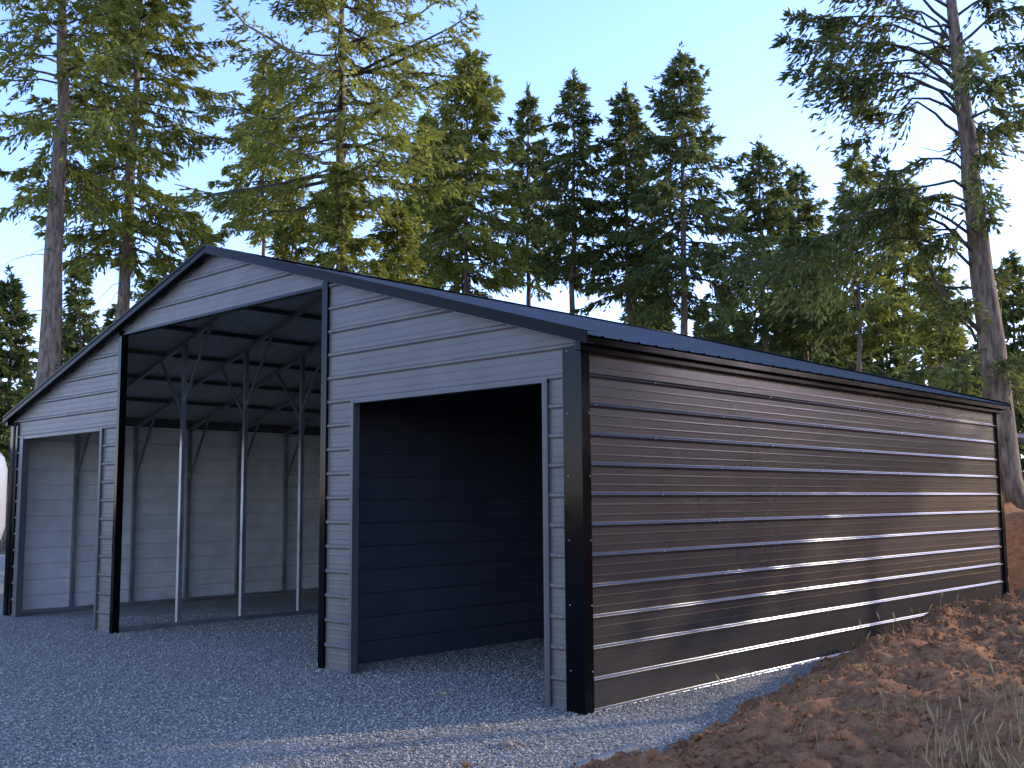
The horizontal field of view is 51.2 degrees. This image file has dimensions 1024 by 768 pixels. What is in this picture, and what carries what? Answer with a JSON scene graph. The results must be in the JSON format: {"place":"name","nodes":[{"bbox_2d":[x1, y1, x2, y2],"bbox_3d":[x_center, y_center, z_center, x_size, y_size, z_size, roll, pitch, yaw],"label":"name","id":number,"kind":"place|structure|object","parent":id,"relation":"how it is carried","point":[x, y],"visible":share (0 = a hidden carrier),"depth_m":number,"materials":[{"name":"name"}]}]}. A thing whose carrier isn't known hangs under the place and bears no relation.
{"place":"outdoors","nodes":[
{"label":"outdoors","id":0,"kind":"place"},
{"bbox_2d":[0,540,5,554],"bbox_3d":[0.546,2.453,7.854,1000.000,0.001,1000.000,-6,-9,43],"label":"ground","id":1,"kind":"structure","parent":0,"point":[2,551],"depth_m":36.43,"materials":[{"name":"grey gravel"}]},
{"bbox_2d":[0,264,38,549],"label":"fir tree","id":2,"kind":"object","parent":1,"relation":"on","point":[12,295],"visible":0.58,"depth_m":38.11,"materials":[{"name":"green plant"}]},
{"bbox_2d":[17,374,34,402],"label":"fir tree","id":3,"kind":"object","parent":1,"relation":"on","point":[27,385],"visible":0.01,"depth_m":51.87,"materials":[{"name":"green plant"}]},
{"bbox_2d":[32,330,75,387],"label":"fir tree","id":4,"kind":"object","parent":1,"relation":"on","point":[62,361],"visible":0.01,"depth_m":47.51,"materials":[{"name":"green plant"}]},
{"bbox_2d":[60,248,106,365],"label":"fir tree","id":5,"kind":"object","parent":1,"relation":"on","point":[75,305],"visible":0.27,"depth_m":44.32,"materials":[{"name":"green plant"}]},
{"bbox_2d":[101,303,116,326],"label":"fir tree","id":6,"kind":"object","parent":1,"relation":"on","point":[109,314],"visible":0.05,"depth_m":47.45,"materials":[{"name":"green plant"}]},
{"bbox_2d":[0,554,832,767],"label":"gravel yard","id":7,"kind":"structure","parent":1,"relation":"on","point":[269,603],"depth_m":8.62,"materials":[{"name":"grey gravel"}]},
{"bbox_2d":[0,453,7,539],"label":"camper trailer","id":8,"kind":"object","parent":7,"relation":"on","point":[3,479],"visible":1,"depth_m":18.55,"materials":[{"name":"metal"}]},
{"bbox_2d":[0,0,175,388],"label":"fir tree","id":9,"kind":"object","parent":7,"relation":"on","point":[57,200],"visible":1,"depth_m":24.63,"materials":[{"name":"green plant"}]},
{"bbox_2d":[20,0,249,345],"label":"fir tree","id":10,"kind":"object","parent":7,"relation":"on","point":[125,260],"visible":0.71,"depth_m":27.70,"materials":[{"name":"green plant"}]},
{"bbox_2d":[114,242,173,314],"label":"fir tree","id":11,"kind":"object","parent":7,"relation":"on","point":[149,284],"visible":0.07,"depth_m":34.40,"materials":[{"name":"green plant"}]},
{"bbox_2d":[183,213,223,261],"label":"fir tree","id":12,"kind":"object","parent":7,"relation":"on","point":[204,226],"visible":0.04,"depth_m":36.57,"materials":[{"name":"green plant"}]},
{"bbox_2d":[207,48,319,255],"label":"fir tree","id":13,"kind":"object","parent":7,"relation":"on","point":[257,104],"visible":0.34,"depth_m":40.88,"materials":[{"name":"green plant"}]},
{"bbox_2d":[265,190,312,264],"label":"fir tree","id":14,"kind":"object","parent":7,"relation":"on","point":[283,251],"visible":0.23,"depth_m":28.41,"materials":[{"name":"green plant"}]},
{"bbox_2d":[163,0,494,270],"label":"fir tree","id":15,"kind":"object","parent":7,"relation":"on","point":[340,131],"visible":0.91,"depth_m":25.88,"materials":[{"name":"green plant"}]},
{"bbox_2d":[295,149,390,278],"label":"fir tree","id":16,"kind":"object","parent":7,"relation":"on","point":[329,232],"visible":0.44,"depth_m":24.37,"materials":[{"name":"green plant"}]},
{"bbox_2d":[363,191,433,286],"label":"fir tree","id":17,"kind":"object","parent":7,"relation":"on","point":[406,244],"visible":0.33,"depth_m":27.32,"materials":[{"name":"green plant"}]},
{"bbox_2d":[460,762,469,767],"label":"rock","id":18,"kind":"object","parent":7,"relation":"on","point":[465,764],"visible":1,"depth_m":6.26,"materials":[{"name":"brown stone"}]},
{"bbox_2d":[395,44,567,298],"bbox_3d":[-1.014,-2.898,33.429,5.635,16.201,5.694,0,-6,-3],"label":"fir tree","id":19,"kind":"object","parent":7,"relation":"on","point":[479,105],"visible":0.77,"depth_m":33.45,"materials":[{"name":"green plant"}]},
{"bbox_2d":[2,244,1010,714],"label":"metal barn","id":20,"kind":"structure","parent":7,"relation":"on","point":[614,514],"depth_m":11.18,"materials":[{"name":"metal"}]},
{"bbox_2d":[500,739,513,747],"bbox_3d":[-0.031,2.293,6.818,0.099,0.052,0.073,-6,-9,43],"label":"rock","id":21,"kind":"object","parent":7,"relation":"on","point":[506,743],"visible":0.99,"depth_m":6.79,"materials":[{"name":"grey stone"}]},
{"bbox_2d":[556,716,563,720],"bbox_3d":[0.342,2.377,7.589,0.060,0.036,0.044,-6,-9,43],"label":"rock","id":22,"kind":"object","parent":7,"relation":"on","point":[559,718],"visible":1,"depth_m":7.58,"materials":[{"name":"grey stone"}]},
{"bbox_2d":[376,104,479,291],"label":"fir tree","id":23,"kind":"object","parent":1,"relation":"on","point":[422,119],"visible":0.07,"depth_m":37.71,"materials":[{"name":"green plant"}]},
{"bbox_2d":[484,82,567,305],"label":"fir tree","id":24,"kind":"object","parent":1,"relation":"on","point":[527,105],"visible":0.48,"depth_m":38.86,"materials":[{"name":"green plant"}]},
{"bbox_2d":[524,66,635,312],"bbox_3d":[2.385,-2.841,36.749,4.050,16.766,4.154,0,-6,-2],"label":"fir tree","id":25,"kind":"object","parent":1,"relation":"on","point":[567,215],"visible":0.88,"depth_m":36.61,"materials":[{"name":"green plant"}]},
{"bbox_2d":[563,80,689,325],"bbox_3d":[3.902,-2.557,36.461,4.556,16.120,4.229,2,-7,-22],"label":"fir tree","id":26,"kind":"object","parent":1,"relation":"on","point":[619,159],"visible":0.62,"depth_m":36.60,"materials":[{"name":"green plant"}]},
{"bbox_2d":[617,249,676,332],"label":"fir tree","id":27,"kind":"object","parent":1,"relation":"on","point":[640,301],"visible":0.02,"depth_m":48.42,"materials":[{"name":"green plant"}]},
{"bbox_2d":[653,314,675,331],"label":"fir tree","id":28,"kind":"object","parent":1,"relation":"on","point":[666,328],"visible":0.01,"depth_m":48.87,"materials":[{"name":"green plant"}]},
{"bbox_2d":[666,295,677,329],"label":"fir tree","id":29,"kind":"object","parent":1,"relation":"on","point":[673,322],"depth_m":58.63,"materials":[{"name":"green plant"}]},
{"bbox_2d":[594,41,782,340],"bbox_3d":[5.896,-3.037,34.672,5.786,16.638,6.087,-2,-7,17],"label":"fir tree","id":30,"kind":"object","parent":1,"relation":"on","point":[671,109],"visible":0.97,"depth_m":34.34,"materials":[{"name":"green plant"}]},
{"bbox_2d":[691,310,711,337],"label":"fir tree","id":31,"kind":"object","parent":1,"relation":"on","point":[697,326],"visible":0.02,"depth_m":62.21,"materials":[{"name":"green plant"}]},
{"bbox_2d":[699,314,734,344],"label":"fir tree","id":32,"kind":"object","parent":1,"relation":"on","point":[709,322],"visible":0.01,"depth_m":57.17,"materials":[{"name":"green plant"}]},
{"bbox_2d":[714,294,756,349],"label":"fir tree","id":33,"kind":"object","parent":1,"relation":"on","point":[723,304],"visible":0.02,"depth_m":61.72,"materials":[{"name":"green plant"}]},
{"bbox_2d":[731,312,753,348],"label":"fir tree","id":34,"kind":"object","parent":1,"relation":"on","point":[747,340],"visible":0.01,"depth_m":58.27,"materials":[{"name":"green plant"}]},
{"bbox_2d":[694,134,836,357],"bbox_3d":[8.518,-1.668,36.298,4.648,14.256,4.742,-1,-6,8],"label":"fir tree","id":35,"kind":"object","parent":1,"relation":"on","point":[748,189],"visible":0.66,"depth_m":36.52,"materials":[{"name":"green plant"}]},
{"bbox_2d":[768,301,795,355],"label":"fir tree","id":36,"kind":"object","parent":1,"relation":"on","point":[783,338],"depth_m":50.98,"materials":[{"name":"green plant"}]},
{"bbox_2d":[570,502,1023,767],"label":"dirt mound","id":37,"kind":"object","parent":1,"relation":"on","point":[865,757],"visible":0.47,"depth_m":6.45,"materials":[{"name":"brown soil"}]},
{"bbox_2d":[564,744,651,767],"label":"drain pipe","id":38,"kind":"object","parent":37,"relation":"on","point":[628,749],"visible":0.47,"depth_m":6.45,"materials":[{"name":"grey plastic"}]},
{"bbox_2d":[573,587,1023,767],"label":"dirt clods","id":39,"kind":"object","parent":37,"relation":"on","point":[811,736],"visible":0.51,"depth_m":6.53,"materials":[{"name":"brown soil"}]},
{"bbox_2d":[670,610,1022,753],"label":"green weeds","id":40,"kind":"object","parent":37,"relation":"on","point":[862,665],"visible":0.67,"depth_m":6.87,"materials":[{"name":"green plant"}]},
{"bbox_2d":[707,0,1023,509],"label":"fir tree","id":41,"kind":"object","parent":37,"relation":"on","point":[997,369],"visible":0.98,"depth_m":17.60,"materials":[{"name":"green plant"}]},
{"bbox_2d":[716,577,1023,767],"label":"dry grass","id":42,"kind":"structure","parent":37,"relation":"on","point":[982,757],"depth_m":5.23,"materials":[{"name":"brown plant"}]},
{"bbox_2d":[1017,434,1023,481],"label":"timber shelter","id":43,"kind":"object","parent":37,"relation":"on","point":[1020,437],"depth_m":31.18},
{"bbox_2d":[737,163,864,362],"bbox_3d":[10.694,-1.222,38.289,4.374,13.768,4.807,-6,-9,43],"label":"fir tree","id":44,"kind":"object","parent":1,"relation":"on","point":[814,222],"visible":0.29,"depth_m":38.41,"materials":[{"name":"green plant"}]},
{"bbox_2d":[779,232,874,368],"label":"fir tree","id":45,"kind":"object","parent":1,"relation":"on","point":[845,360],"visible":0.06,"depth_m":46.06,"materials":[{"name":"green plant"}]},
{"bbox_2d":[795,142,925,376],"bbox_3d":[11.176,-1.353,34.492,4.592,13.188,4.254,-6,-9,43],"label":"fir tree","id":46,"kind":"object","parent":1,"relation":"on","point":[881,307],"visible":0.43,"depth_m":34.39,"materials":[{"name":"green plant"}]},
{"bbox_2d":[842,309,882,373],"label":"fir tree","id":47,"kind":"object","parent":1,"relation":"on","point":[866,366],"visible":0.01,"depth_m":48.24,"materials":[{"name":"green plant"}]},
{"bbox_2d":[862,328,888,371],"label":"fir tree","id":48,"kind":"object","parent":1,"relation":"on","point":[881,358],"visible":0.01,"depth_m":62.12,"materials":[{"name":"green plant"}]},
{"bbox_2d":[863,292,920,379],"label":"fir tree","id":49,"kind":"object","parent":1,"relation":"on","point":[886,364],"visible":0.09,"depth_m":55.50,"materials":[{"name":"green plant"}]},
{"bbox_2d":[848,172,967,375],"bbox_3d":[13.215,-1.080,36.028,3.971,12.966,4.872,-6,-9,43],"label":"fir tree","id":50,"kind":"object","parent":1,"relation":"on","point":[876,344],"visible":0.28,"depth_m":36.12,"materials":[{"name":"green plant"}]},
{"bbox_2d":[890,257,981,396],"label":"fir tree","id":51,"kind":"object","parent":1,"relation":"on","point":[954,343],"visible":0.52,"depth_m":30.18,"materials":[{"name":"green plant"}]},
{"bbox_2d":[924,318,969,385],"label":"fir tree","id":52,"kind":"object","parent":1,"relation":"on","point":[933,358],"visible":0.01,"depth_m":52.46,"materials":[{"name":"green plant"}]},
{"bbox_2d":[966,248,1023,454],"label":"fir tree","id":53,"kind":"object","parent":1,"relation":"on","point":[1013,316],"visible":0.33,"depth_m":45.16,"materials":[{"name":"green plant"}]},
{"bbox_2d":[970,333,1023,470],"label":"fir tree","id":54,"kind":"object","parent":1,"relation":"on","point":[1020,431],"depth_m":50.31,"materials":[{"name":"green plant"}]},
{"bbox_2d":[1007,343,1023,471],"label":"fir tree","id":55,"kind":"object","parent":1,"relation":"on","point":[1022,462],"visible":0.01,"depth_m":49.91,"materials":[{"name":"green plant"}]},
{"bbox_2d":[0,0,1023,457],"label":"sky","id":56,"kind":"structure","parent":0,"point":[537,42],"materials":[{"name":"blue"}]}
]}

